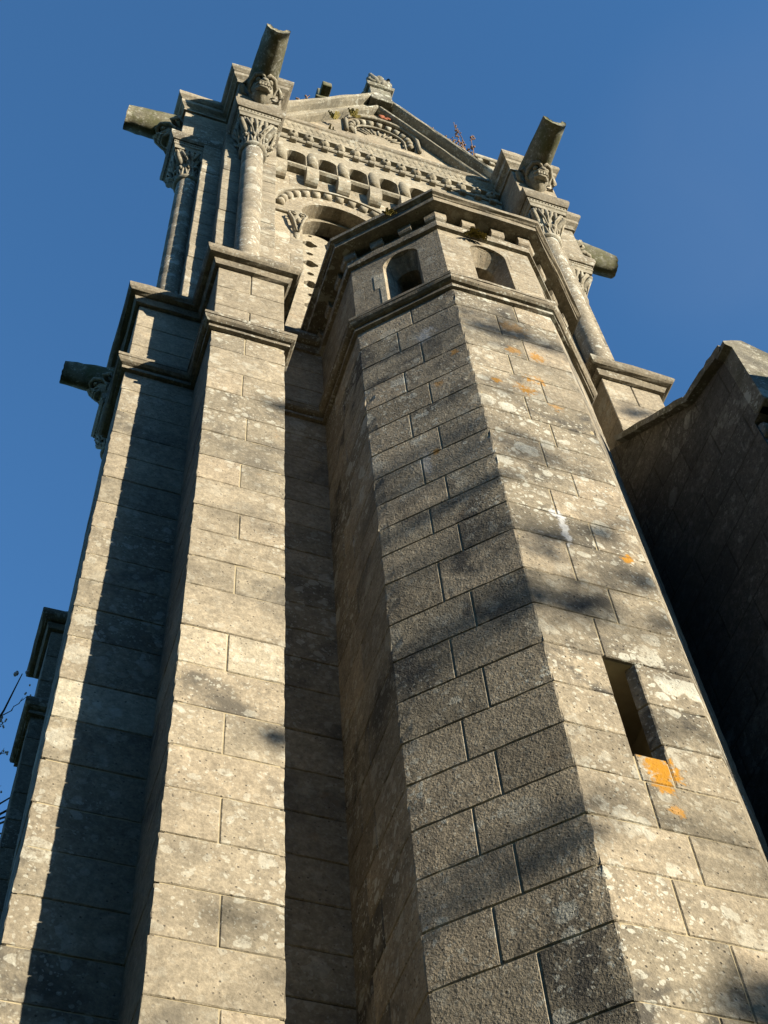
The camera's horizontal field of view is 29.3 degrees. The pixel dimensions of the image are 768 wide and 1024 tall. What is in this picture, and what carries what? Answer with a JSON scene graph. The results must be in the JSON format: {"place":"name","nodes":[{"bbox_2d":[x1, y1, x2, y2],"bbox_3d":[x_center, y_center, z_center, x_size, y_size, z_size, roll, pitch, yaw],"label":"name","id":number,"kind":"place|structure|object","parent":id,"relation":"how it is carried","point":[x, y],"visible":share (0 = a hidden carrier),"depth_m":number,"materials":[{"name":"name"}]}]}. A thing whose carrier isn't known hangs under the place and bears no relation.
{"place":"outdoors","nodes":[
{"label":"outdoors","id":0,"kind":"place"},
{"bbox_2d":[0,0,767,835],"label":"sky","id":1,"kind":"structure","parent":0,"point":[661,155],"materials":[{"name":"blue"}]},
{"label":"ground","id":2,"kind":"structure","parent":0,"visible":0},
{"bbox_2d":[0,670,31,833],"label":"bare tree","id":3,"kind":"object","parent":2,"relation":"on","point":[16,673],"visible":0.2,"depth_m":15.68,"materials":[{"name":"brown plant"}]},
{"bbox_2d":[0,24,767,1023],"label":"bell tower","id":4,"kind":"structure","parent":2,"relation":"on","point":[362,670],"depth_m":9.01,"materials":[{"name":"stone"}]},
{"bbox_2d":[328,110,339,119],"bbox_3d":[-0.732,-5.804,21.501,0.194,0.155,0.115,15,-61,-12],"label":"grass tuft","id":5,"kind":"object","parent":4,"relation":"on","point":[335,115],"visible":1,"depth_m":21.50,"materials":[{"name":"plant"}]},
{"bbox_2d":[347,108,360,117],"bbox_3d":[-0.440,-5.955,21.950,0.230,0.132,0.125,15,-61,-12],"label":"grass tuft","id":6,"kind":"object","parent":4,"relation":"on","point":[353,112],"visible":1,"depth_m":21.95,"materials":[{"name":"green plant"}]},
{"bbox_2d":[378,115,391,120],"bbox_3d":[0.019,-6.054,22.612,0.238,0.164,0.034,15,-61,-12],"label":"leaf clump","id":7,"kind":"object","parent":4,"relation":"attached to","point":[383,117],"visible":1,"depth_m":22.58,"materials":[{"name":"plant"}]},
{"bbox_2d":[382,207,396,215],"bbox_3d":[0.054,-2.876,14.108,0.145,0.040,0.082,15,-61,-12],"label":"fern","id":8,"kind":"object","parent":4,"relation":"attached to","point":[390,212],"visible":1,"depth_m":14.11,"materials":[{"name":"green plant"}]},
{"bbox_2d":[453,122,474,155],"bbox_3d":[1.207,-5.525,22.198,0.357,1.017,0.338,15,-61,-12],"label":"dry plant","id":9,"kind":"object","parent":4,"relation":"on","point":[462,142],"visible":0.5,"depth_m":22.26,"materials":[{"name":"plant"}]},
{"bbox_2d":[463,226,487,239],"bbox_3d":[0.864,-2.633,13.865,0.251,0.097,0.128,15,-61,-12],"label":"fern","id":10,"kind":"object","parent":4,"relation":"attached to","point":[474,232],"visible":1,"depth_m":13.88,"materials":[{"name":"green plant"}]},
{"bbox_2d":[610,340,767,846],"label":"side chapel","id":11,"kind":"structure","parent":2,"relation":"on","point":[692,466],"depth_m":11.13,"materials":[{"name":"stone"}]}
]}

